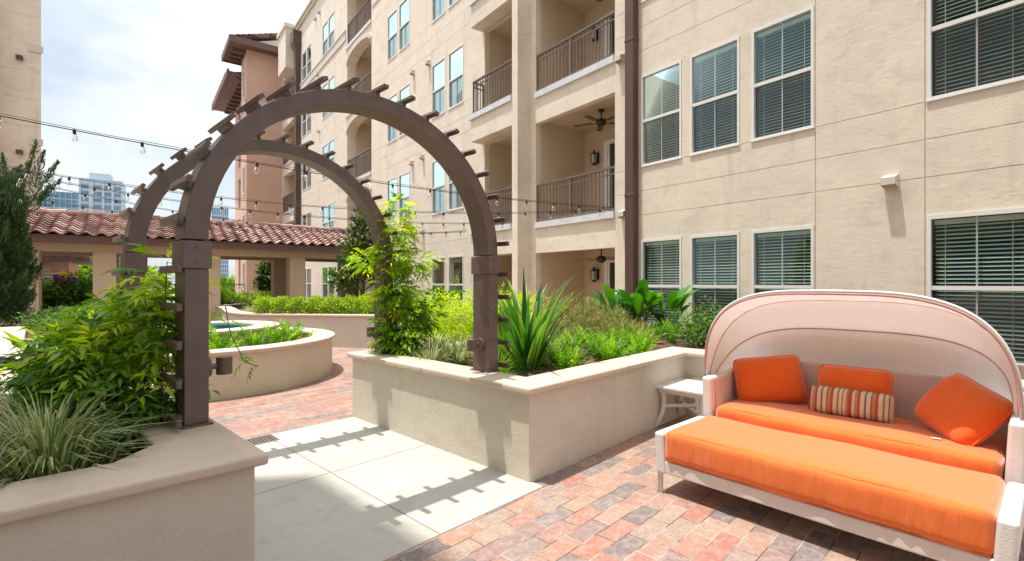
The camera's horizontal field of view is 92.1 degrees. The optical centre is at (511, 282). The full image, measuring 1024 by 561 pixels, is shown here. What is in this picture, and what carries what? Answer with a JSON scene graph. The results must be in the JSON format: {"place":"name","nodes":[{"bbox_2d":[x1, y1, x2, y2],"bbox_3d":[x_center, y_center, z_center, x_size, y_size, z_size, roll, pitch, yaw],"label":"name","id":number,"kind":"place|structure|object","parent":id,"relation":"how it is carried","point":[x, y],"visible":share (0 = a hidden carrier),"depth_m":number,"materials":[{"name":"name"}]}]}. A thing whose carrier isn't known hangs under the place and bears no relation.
{"place":"outdoors","nodes":[
{"label":"outdoors","id":0,"kind":"place"},
{"bbox_2d":[0,0,42,313],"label":"apartment wing","id":1,"kind":"structure","parent":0,"point":[21,49],"depth_m":15.99,"materials":[{"name":"paint"}]},
{"bbox_2d":[41,190,78,256],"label":"office tower","id":2,"kind":"structure","parent":0,"point":[64,198],"depth_m":160.72,"materials":[{"name":"glass"}]},
{"bbox_2d":[79,173,125,258],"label":"office tower","id":3,"kind":"structure","parent":0,"point":[91,201],"depth_m":146.32,"materials":[{"name":"concrete"}]},
{"bbox_2d":[41,0,308,282],"label":"sky","id":4,"kind":"structure","parent":0,"point":[153,71],"materials":[{"name":"white"}]},
{"bbox_2d":[211,207,228,279],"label":"office tower","id":5,"kind":"structure","parent":0,"point":[224,264],"depth_m":168.52,"materials":[{"name":"concrete"}]},
{"bbox_2d":[211,33,281,302],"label":"corner tower","id":6,"kind":"structure","parent":0,"point":[254,56],"depth_m":31.57,"materials":[{"name":"paint"}]},
{"bbox_2d":[255,417,542,560],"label":"concrete walkway","id":7,"kind":"structure","parent":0,"point":[306,509],"depth_m":3.50,"materials":[{"name":"concrete"}]},
{"bbox_2d":[246,434,279,445],"bbox_3d":[-2.376,1.491,4.645,0.224,0.010,0.284,0,0,44],"label":"drain grate","id":8,"kind":"object","parent":7,"relation":"on","point":[262,439],"visible":0.77,"depth_m":4.67,"materials":[{"name":"metal"}]},
{"bbox_2d":[209,347,1023,560],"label":"brick paving","id":9,"kind":"structure","parent":0,"point":[610,504],"depth_m":3.13,"materials":[{"name":"brick"}]},
{"bbox_2d":[0,326,26,417],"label":"garden wall","id":10,"kind":"structure","parent":9,"relation":"on","point":[5,346],"depth_m":6.44,"materials":[{"name":"concrete"}]},
{"bbox_2d":[0,345,267,560],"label":"raised planter","id":11,"kind":"object","parent":9,"relation":"on","point":[191,497],"visible":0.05,"depth_m":2.02,"materials":[{"name":"paint"}]},
{"bbox_2d":[0,319,144,483],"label":"mulch bed","id":12,"kind":"object","parent":11,"relation":"in","point":[133,450],"visible":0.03,"depth_m":2.67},
{"bbox_2d":[0,138,62,325],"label":"conifer","id":13,"kind":"object","parent":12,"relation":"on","point":[16,258],"visible":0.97,"depth_m":9.51,"materials":[{"name":"green plant"}]},
{"bbox_2d":[0,305,76,327],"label":"ground shrub","id":14,"kind":"object","parent":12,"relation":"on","point":[28,315],"visible":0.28,"depth_m":9.96,"materials":[{"name":"green plant"}]},
{"bbox_2d":[11,303,105,329],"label":"ground shrub","id":15,"kind":"object","parent":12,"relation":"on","point":[45,315],"visible":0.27,"depth_m":9.06,"materials":[{"name":"green plant"}]},
{"bbox_2d":[0,384,152,456],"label":"striped grass","id":16,"kind":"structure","parent":12,"relation":"on","point":[71,414],"depth_m":2.39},
{"bbox_2d":[0,303,163,381],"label":"leafy bush","id":17,"kind":"object","parent":12,"relation":"on","point":[13,340],"visible":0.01,"depth_m":3.88,"materials":[{"name":"green plant"}]},
{"bbox_2d":[0,375,182,487],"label":"striped grass","id":18,"kind":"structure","parent":12,"relation":"on","point":[49,453],"depth_m":2.14,"materials":[{"name":"plant"}]},
{"bbox_2d":[0,243,226,464],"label":"leafy shrub","id":19,"kind":"object","parent":12,"relation":"on","point":[83,358],"visible":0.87,"depth_m":2.64,"materials":[{"name":"green plant"}]},
{"bbox_2d":[111,131,401,377],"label":"garden arch","id":20,"kind":"structure","parent":11,"relation":"on","point":[142,211],"depth_m":4.56,"materials":[{"name":"wood"}]},
{"bbox_2d":[341,192,452,356],"bbox_3d":[-1.278,0.004,5.558,1.255,2.072,0.898,0,0,0],"label":"climbing vine","id":21,"kind":"object","parent":20,"relation":"attached to","point":[406,306],"visible":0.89,"depth_m":5.43,"materials":[{"name":"green plant"}]},
{"bbox_2d":[15,207,373,320],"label":"pavilion","id":22,"kind":"structure","parent":9,"relation":"on","point":[66,232],"depth_m":15.80,"materials":[{"name":"beige paint"}]},
{"bbox_2d":[147,327,334,400],"bbox_3d":[-4.540,1.200,7.830,3.220,0.640,4.000,0,0,0],"label":"round planter","id":23,"kind":"object","parent":9,"relation":"on","point":[287,364],"visible":0.36,"depth_m":6.81,"materials":[{"name":"paint"}]},
{"bbox_2d":[158,320,279,348],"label":"fountain pool","id":24,"kind":"structure","parent":23,"relation":"in","point":[222,326],"depth_m":7.93,"materials":[{"name":"paint"}]},
{"bbox_2d":[215,304,472,347],"bbox_3d":[-6.081,1.130,13.250,11.231,0.780,2.831,0,0,29],"label":"curved planter","id":25,"kind":"object","parent":9,"relation":"on","point":[349,330],"visible":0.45,"depth_m":11.38,"materials":[{"name":"paint"}]},
{"bbox_2d":[224,298,467,318],"bbox_3d":[-7.614,0.840,17.754,5.602,0.001,18.282,0,0,-37],"label":"mulch bed","id":26,"kind":"object","parent":25,"relation":"in","point":[240,307],"visible":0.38,"depth_m":16.18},
{"bbox_2d":[250,295,275,316],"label":"boxwood","id":27,"kind":"object","parent":26,"relation":"on","point":[263,305],"visible":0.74,"depth_m":11.82,"materials":[{"name":"green plant"}]},
{"bbox_2d":[267,296,293,313],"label":"boxwood","id":28,"kind":"object","parent":26,"relation":"on","point":[277,300],"visible":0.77,"depth_m":11.78,"materials":[{"name":"green plant"}]},
{"bbox_2d":[284,295,310,313],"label":"boxwood","id":29,"kind":"object","parent":26,"relation":"on","point":[298,306],"visible":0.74,"depth_m":11.74,"materials":[{"name":"green plant"}]},
{"bbox_2d":[301,294,330,313],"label":"boxwood","id":30,"kind":"object","parent":26,"relation":"on","point":[312,304],"visible":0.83,"depth_m":11.69,"materials":[{"name":"green plant"}]},
{"bbox_2d":[320,294,344,313],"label":"boxwood","id":31,"kind":"object","parent":26,"relation":"on","point":[329,301],"visible":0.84,"depth_m":11.66,"materials":[{"name":"green plant"}]},
{"bbox_2d":[326,208,373,295],"bbox_3d":[-4.141,-0.633,13.579,1.987,3.034,1.432,0,0,0],"label":"magnolia tree","id":32,"kind":"object","parent":26,"relation":"on","point":[363,243],"visible":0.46,"depth_m":13.41,"materials":[{"name":"green plant"}]},
{"bbox_2d":[337,294,365,313],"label":"boxwood","id":33,"kind":"object","parent":26,"relation":"on","point":[347,307],"visible":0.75,"depth_m":11.64,"materials":[{"name":"green plant"}]},
{"bbox_2d":[355,295,373,313],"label":"boxwood","id":34,"kind":"object","parent":26,"relation":"on","point":[367,304],"visible":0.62,"depth_m":11.58,"materials":[{"name":"green plant"}]},
{"bbox_2d":[655,378,702,426],"bbox_3d":[1.860,1.285,5.140,0.581,0.430,0.581,0,0,44],"label":"side table","id":35,"kind":"object","parent":9,"relation":"on","point":[680,387],"visible":0.56,"depth_m":5.11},
{"bbox_2d":[347,326,1023,481],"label":"raised planter","id":36,"kind":"object","parent":9,"relation":"on","point":[533,428],"visible":0.56,"depth_m":4.35,"materials":[{"name":"paint"}]},
{"bbox_2d":[159,76,509,429],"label":"garden arch","id":37,"kind":"structure","parent":36,"relation":"on","point":[190,266],"depth_m":2.91,"materials":[{"name":"wood"}]},
{"bbox_2d":[209,356,232,376],"bbox_3d":[-1.689,0.480,2.836,0.116,0.116,0.146,0,0,44],"label":"spot light","id":38,"kind":"object","parent":37,"relation":"attached to","point":[222,365],"visible":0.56,"depth_m":2.82,"materials":[{"name":"brown metal"}]},
{"bbox_2d":[209,306,257,382],"bbox_3d":[-1.559,0.356,2.768,0.212,0.434,0.276,0,0,-39],"label":"vine tendril","id":39,"kind":"object","parent":37,"relation":"hanging from","point":[245,357],"visible":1,"depth_m":2.78,"materials":[{"name":"green plant"}]},
{"bbox_2d":[467,337,484,351],"bbox_3d":[-0.325,0.540,4.268,0.116,0.116,0.146,0,0,44],"label":"spot light","id":40,"kind":"object","parent":37,"relation":"attached to","point":[477,344],"visible":1,"depth_m":4.23,"materials":[{"name":"brown metal"}]},
{"bbox_2d":[418,333,1023,379],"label":"mulch bed","id":41,"kind":"object","parent":36,"relation":"in","point":[662,343],"depth_m":5.70,"materials":[{"name":"soil"}]},
{"bbox_2d":[403,339,456,361],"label":"striped grass","id":42,"kind":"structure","parent":41,"relation":"on","point":[435,356],"depth_m":5.11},
{"bbox_2d":[419,330,456,356],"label":"striped grass","id":43,"kind":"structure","parent":41,"relation":"on","point":[433,343],"depth_m":5.85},
{"bbox_2d":[413,285,466,319],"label":"paddle leaf plant","id":44,"kind":"object","parent":41,"relation":"on","point":[439,287],"visible":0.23,"depth_m":10.46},
{"bbox_2d":[409,285,472,342],"bbox_3d":[-0.965,0.499,6.640,1.286,0.946,1.091,0,0,0],"label":"golden shrub","id":45,"kind":"object","parent":41,"relation":"on","point":[444,326],"visible":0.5,"depth_m":6.58,"materials":[{"name":"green plant"}]},
{"bbox_2d":[432,334,472,363],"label":"striped grass","id":46,"kind":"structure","parent":41,"relation":"on","point":[458,350],"depth_m":5.28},
{"bbox_2d":[448,287,512,341],"bbox_3d":[-0.372,0.486,6.855,1.215,0.989,1.062,0,0,0],"label":"golden shrub","id":47,"kind":"object","parent":41,"relation":"on","point":[465,298],"visible":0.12,"depth_m":6.76,"materials":[{"name":"green plant"}]},
{"bbox_2d":[454,293,564,361],"bbox_3d":[-0.076,0.463,5.426,1.301,0.834,1.383,0,0,0],"label":"crinum lily","id":48,"kind":"object","parent":41,"relation":"on","point":[501,333],"visible":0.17,"depth_m":5.34,"materials":[{"name":"green plant"}]},
{"bbox_2d":[445,267,593,370],"bbox_3d":[0.110,0.367,4.917,1.392,1.027,1.676,0,0,29],"label":"crinum lily","id":49,"kind":"object","parent":41,"relation":"on","point":[526,337],"visible":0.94,"depth_m":4.84,"materials":[{"name":"green plant"}]},
{"bbox_2d":[498,281,549,318],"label":"golden shrub","id":50,"kind":"object","parent":41,"relation":"on","point":[519,298],"visible":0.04,"depth_m":7.25,"materials":[{"name":"yellow plant"}]},
{"bbox_2d":[539,313,579,347],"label":"juniper shrub","id":51,"kind":"object","parent":41,"relation":"on","point":[562,323],"visible":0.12,"depth_m":6.13,"materials":[{"name":"green plant"}]},
{"bbox_2d":[520,292,606,345],"bbox_3d":[0.716,0.530,6.879,1.394,0.876,1.087,0,0,0],"label":"juniper shrub","id":52,"kind":"object","parent":41,"relation":"on","point":[574,318],"visible":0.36,"depth_m":6.83,"materials":[{"name":"green plant"}]},
{"bbox_2d":[548,340,579,369],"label":"foxtail fern","id":53,"kind":"object","parent":41,"relation":"on","point":[565,364],"visible":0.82,"depth_m":4.69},
{"bbox_2d":[546,339,597,365],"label":"foxtail fern","id":54,"kind":"object","parent":41,"relation":"on","point":[581,357],"visible":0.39,"depth_m":5.10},
{"bbox_2d":[571,325,611,355],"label":"foxtail fern","id":55,"kind":"object","parent":41,"relation":"on","point":[585,340],"visible":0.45,"depth_m":5.86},
{"bbox_2d":[558,299,637,333],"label":"juniper shrub","id":56,"kind":"object","parent":41,"relation":"on","point":[604,316],"visible":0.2,"depth_m":7.22,"materials":[{"name":"green plant"}]},
{"bbox_2d":[588,332,615,360],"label":"foxtail fern","id":57,"kind":"object","parent":41,"relation":"on","point":[598,348],"visible":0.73,"depth_m":5.50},
{"bbox_2d":[583,283,633,320],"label":"paddle leaf plant","id":58,"kind":"object","parent":41,"relation":"on","point":[611,295],"visible":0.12,"depth_m":7.83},
{"bbox_2d":[600,322,631,347],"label":"foxtail fern","id":59,"kind":"object","parent":41,"relation":"on","point":[618,334],"visible":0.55,"depth_m":6.06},
{"bbox_2d":[603,336,638,359],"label":"foxtail fern","id":60,"kind":"object","parent":41,"relation":"on","point":[615,353],"visible":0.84,"depth_m":5.23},
{"bbox_2d":[583,311,663,346],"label":"juniper shrub","id":61,"kind":"object","parent":41,"relation":"on","point":[616,324],"visible":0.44,"depth_m":6.52,"materials":[{"name":"green plant"}]},
{"bbox_2d":[623,333,656,354],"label":"foxtail fern","id":62,"kind":"object","parent":41,"relation":"on","point":[638,349],"visible":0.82,"depth_m":5.67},
{"bbox_2d":[612,278,667,331],"bbox_3d":[2.031,0.408,7.958,0.913,0.952,1.120,0,0,0],"label":"paddle leaf plant","id":63,"kind":"object","parent":41,"relation":"on","point":[641,294],"visible":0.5,"depth_m":7.68,"materials":[{"name":"plant"}]},
{"bbox_2d":[644,285,698,337],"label":"paddle leaf plant","id":64,"kind":"object","parent":41,"relation":"on","point":[676,299],"visible":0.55,"depth_m":7.69,"materials":[{"name":"plant"}]},
{"bbox_2d":[662,295,726,346],"bbox_3d":[2.631,0.571,6.648,1.156,0.790,0.970,0,0,0],"label":"leafy bush","id":65,"kind":"object","parent":41,"relation":"on","point":[702,338],"visible":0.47,"depth_m":6.71,"materials":[{"name":"green plant"}]},
{"bbox_2d":[655,415,1023,560],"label":"ottoman","id":66,"kind":"object","parent":9,"relation":"on","point":[936,511],"visible":1,"depth_m":2.71,"materials":[{"name":"fabric"}]},
{"bbox_2d":[702,290,1023,556],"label":"daybed","id":67,"kind":"object","parent":9,"relation":"on","point":[918,347],"visible":0.6,"depth_m":3.56,"materials":[{"name":"orange fabric"}]},
{"bbox_2d":[733,355,807,403],"bbox_3d":[2.132,0.810,4.090,0.516,0.399,0.190,-8,-25,19],"label":"throw pillow","id":68,"kind":"object","parent":67,"relation":"on","point":[779,378],"visible":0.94,"depth_m":4.01,"materials":[{"name":"orange fabric"}]},
{"bbox_2d":[808,385,894,422],"bbox_3d":[2.452,0.880,3.584,0.105,0.204,0.526,19,-13,-41],"label":"lumbar pillow","id":69,"kind":"object","parent":67,"relation":"on","point":[873,406],"visible":1,"depth_m":3.53,"materials":[{"name":"fabric"}]},
{"bbox_2d":[817,364,893,396],"bbox_3d":[2.549,0.810,3.685,0.477,0.360,0.180,0,-16,46],"label":"throw pillow","id":70,"kind":"object","parent":67,"relation":"on","point":[861,379],"visible":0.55,"depth_m":3.63,"materials":[{"name":"orange fabric"}]},
{"bbox_2d":[913,373,1012,445],"bbox_3d":[2.845,0.810,3.131,0.190,0.399,0.458,34,16,-7],"label":"throw pillow","id":71,"kind":"object","parent":67,"relation":"on","point":[958,408],"visible":0.94,"depth_m":3.03,"materials":[{"name":"orange fabric"}]},
{"label":"mulch bed","id":72,"kind":"structure","parent":0,"visible":0},
{"bbox_2d":[42,274,78,309],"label":"flowering shrub","id":73,"kind":"object","parent":72,"relation":"on","point":[56,279],"visible":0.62,"depth_m":18.62,"materials":[{"name":"green plant"}]},
{"bbox_2d":[42,270,92,306],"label":"flowering shrub","id":74,"kind":"object","parent":72,"relation":"on","point":[64,274],"visible":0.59,"depth_m":18.91,"materials":[{"name":"green plant"}]},
{"bbox_2d":[57,272,92,305],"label":"leafy bush","id":75,"kind":"object","parent":72,"relation":"on","point":[88,287],"visible":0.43,"depth_m":19.15,"materials":[{"name":"green plant"}]},
{"bbox_2d":[232,290,258,303],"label":"clipped hedge","id":76,"kind":"object","parent":72,"relation":"on","point":[246,296],"visible":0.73,"depth_m":20.39,"materials":[{"name":"green plant"}]},
{"bbox_2d":[251,260,270,296],"bbox_3d":[-10.697,-0.205,21.570,1.393,2.620,1.347,0,0,0],"label":"magnolia tree","id":77,"kind":"object","parent":72,"relation":"on","point":[263,278],"visible":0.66,"depth_m":21.36,"materials":[{"name":"green plant"}]},
{"label":"ground","id":78,"kind":"structure","parent":0,"visible":0},
{"bbox_2d":[42,255,92,304],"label":"service building","id":79,"kind":"structure","parent":78,"relation":"on","point":[57,264],"depth_m":25.09,"materials":[{"name":"paint"}]},
{"bbox_2d":[119,264,174,297],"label":"tree","id":80,"kind":"object","parent":78,"relation":"on","point":[151,271],"visible":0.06,"depth_m":43.88,"materials":[{"name":"green plant"}]},
{"bbox_2d":[277,0,1023,365],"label":"apartment building","id":81,"kind":"structure","parent":78,"relation":"on","point":[741,148],"depth_m":8.45,"materials":[{"name":"beige paint"}]},
{"bbox_2d":[0,192,460,237],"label":"string light","id":82,"kind":"object","parent":81,"relation":"attached to","point":[82,206],"visible":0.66,"depth_m":11.15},
{"bbox_2d":[0,174,462,237],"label":"string light","id":83,"kind":"object","parent":81,"relation":"attached to","point":[330,230],"visible":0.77,"depth_m":10.39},
{"bbox_2d":[0,169,504,229],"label":"string light","id":84,"kind":"object","parent":81,"relation":"attached to","point":[127,193],"visible":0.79,"depth_m":9.02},
{"bbox_2d":[0,164,611,219],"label":"string light","id":85,"kind":"object","parent":81,"relation":"hanging from","point":[221,198],"visible":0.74,"depth_m":8.11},
{"bbox_2d":[0,113,612,213],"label":"string light","id":86,"kind":"object","parent":81,"relation":"attached to","point":[74,130],"visible":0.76,"depth_m":6.30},
{"bbox_2d":[387,176,396,224],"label":"window","id":87,"kind":"structure","parent":81,"relation":"in","point":[393,180],"depth_m":18.28,"materials":[{"name":"glass"}]},
{"bbox_2d":[387,92,396,143],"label":"window","id":88,"kind":"structure","parent":81,"relation":"in","point":[391,132],"depth_m":18.28,"materials":[{"name":"glass"}]},
{"bbox_2d":[387,8,396,62],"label":"window","id":89,"kind":"structure","parent":81,"relation":"in","point":[392,18],"depth_m":18.28,"materials":[{"name":"glass"}]},
{"bbox_2d":[399,171,409,221],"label":"window","id":90,"kind":"structure","parent":81,"relation":"in","point":[404,178],"depth_m":17.40,"materials":[{"name":"glass"}]},
{"bbox_2d":[399,0,409,51],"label":"window","id":91,"kind":"structure","parent":81,"relation":"in","point":[404,7],"depth_m":17.40,"materials":[{"name":"glass"}]},
{"bbox_2d":[431,57,444,119],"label":"window","id":92,"kind":"structure","parent":81,"relation":"in","point":[438,69],"depth_m":15.39,"materials":[{"name":"glass"}]},
{"bbox_2d":[431,0,444,23],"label":"window","id":93,"kind":"structure","parent":81,"relation":"in","point":[438,6],"depth_m":15.53,"materials":[{"name":"glass"}]},
{"bbox_2d":[432,256,444,297],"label":"window","id":94,"kind":"structure","parent":81,"relation":"in","point":[438,278],"depth_m":15.38,"materials":[{"name":"glass"}]},
{"bbox_2d":[432,160,444,214],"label":"window","id":95,"kind":"structure","parent":81,"relation":"in","point":[438,173],"depth_m":15.47,"materials":[{"name":"glass"}]},
{"bbox_2d":[448,255,463,310],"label":"window","id":96,"kind":"structure","parent":81,"relation":"in","point":[456,263],"depth_m":14.56,"materials":[{"name":"glass"}]},
{"bbox_2d":[448,149,463,211],"bbox_3d":[-1.637,-2.989,14.549,0.082,1.706,0.866,0,0,-37],"label":"window","id":97,"kind":"structure","parent":81,"relation":"in","point":[455,202],"depth_m":14.74,"materials":[{"name":"glass"}]},
{"bbox_2d":[448,43,463,109],"bbox_3d":[-1.637,-6.039,14.549,0.082,1.706,0.866,0,0,-37],"label":"window","id":98,"kind":"structure","parent":81,"relation":"in","point":[455,57],"depth_m":14.60,"materials":[{"name":"glass"}]},
{"bbox_2d":[574,109,614,130],"bbox_3d":[1.949,-3.565,10.993,1.160,0.550,1.220,0,0,24],"label":"ceiling fan","id":99,"kind":"object","parent":81,"relation":"hanging from","point":[601,122],"visible":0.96,"depth_m":10.92,"materials":[{"name":"black metal"}]},
{"bbox_2d":[604,258,614,321],"bbox_3d":[2.519,0.453,11.630,0.060,2.050,0.880,0,0,-37],"label":"balcony door","id":100,"kind":"structure","parent":81,"relation":"in","point":[609,265],"depth_m":11.85,"materials":[{"name":"white plastic"}]},
{"bbox_2d":[604,138,614,211],"bbox_3d":[2.519,-2.397,11.630,0.060,2.050,0.880,0,0,-37],"label":"balcony door","id":101,"kind":"structure","parent":81,"relation":"in","point":[609,145],"depth_m":11.86,"materials":[{"name":"white plastic"}]},
{"bbox_2d":[604,9,614,56],"bbox_3d":[2.519,-5.447,11.630,0.060,2.050,0.880,0,0,-37],"label":"balcony door","id":102,"kind":"structure","parent":81,"relation":"in","point":[609,24],"depth_m":11.86,"materials":[{"name":"white plastic"}]},
{"bbox_2d":[640,59,681,166],"bbox_3d":[2.895,-2.989,9.013,0.622,1.706,0.866,0,0,-37],"label":"window","id":103,"kind":"structure","parent":81,"relation":"in","point":[661,88],"depth_m":9.12,"materials":[{"name":"glass"}]},
{"bbox_2d":[641,236,681,329],"bbox_3d":[2.895,0.061,9.013,0.622,1.706,0.866,0,0,-37],"label":"window","id":104,"kind":"structure","parent":81,"relation":"in","point":[661,258],"depth_m":9.16,"materials":[{"name":"glass"}]},
{"bbox_2d":[689,35,739,155],"bbox_3d":[3.514,-2.989,8.195,0.622,1.706,0.876,0,0,-37],"label":"window","id":105,"kind":"structure","parent":81,"relation":"in","point":[714,70],"depth_m":8.40,"materials":[{"name":"glass"}]},
{"bbox_2d":[690,231,739,333],"bbox_3d":[3.514,0.061,8.195,0.622,1.706,0.876,0,0,-37],"label":"window","id":106,"kind":"structure","parent":81,"relation":"in","point":[714,258],"depth_m":8.35,"materials":[{"name":"glass"}]},
{"bbox_2d":[751,225,813,293],"bbox_3d":[4.151,0.061,7.354,0.622,1.706,0.886,0,0,-37],"label":"window","id":107,"kind":"structure","parent":81,"relation":"in","point":[781,258],"depth_m":7.49,"materials":[{"name":"glass"}]},
{"bbox_2d":[750,5,814,141],"bbox_3d":[4.151,-2.989,7.354,0.622,1.706,0.886,0,0,-37],"label":"window","id":108,"kind":"structure","parent":81,"relation":"in","point":[782,49],"depth_m":7.52,"materials":[{"name":"glass"}]},
{"bbox_2d":[926,207,1023,365],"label":"window","id":109,"kind":"structure","parent":81,"relation":"in","point":[975,260],"depth_m":5.73,"materials":[{"name":"glass"}]},
{"bbox_2d":[926,0,1023,101],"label":"window","id":110,"kind":"structure","parent":81,"relation":"in","point":[973,45],"depth_m":5.83,"materials":[{"name":"glass"}]},
{"label":"mulch bed","id":111,"kind":"structure","parent":0,"visible":0},
{"bbox_2d":[209,326,241,349],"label":"foxtail fern","id":112,"kind":"object","parent":111,"relation":"on","point":[216,343],"visible":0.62,"depth_m":6.70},
{"bbox_2d":[231,323,285,346],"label":"foxtail fern","id":113,"kind":"object","parent":111,"relation":"on","point":[257,339],"visible":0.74,"depth_m":7.04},
{"bbox_2d":[261,320,297,343],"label":"foxtail fern","id":114,"kind":"object","parent":111,"relation":"on","point":[280,334],"visible":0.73,"depth_m":7.43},
{"bbox_2d":[267,321,324,340],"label":"foxtail fern","id":115,"kind":"object","parent":111,"relation":"on","point":[299,329],"visible":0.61,"depth_m":7.89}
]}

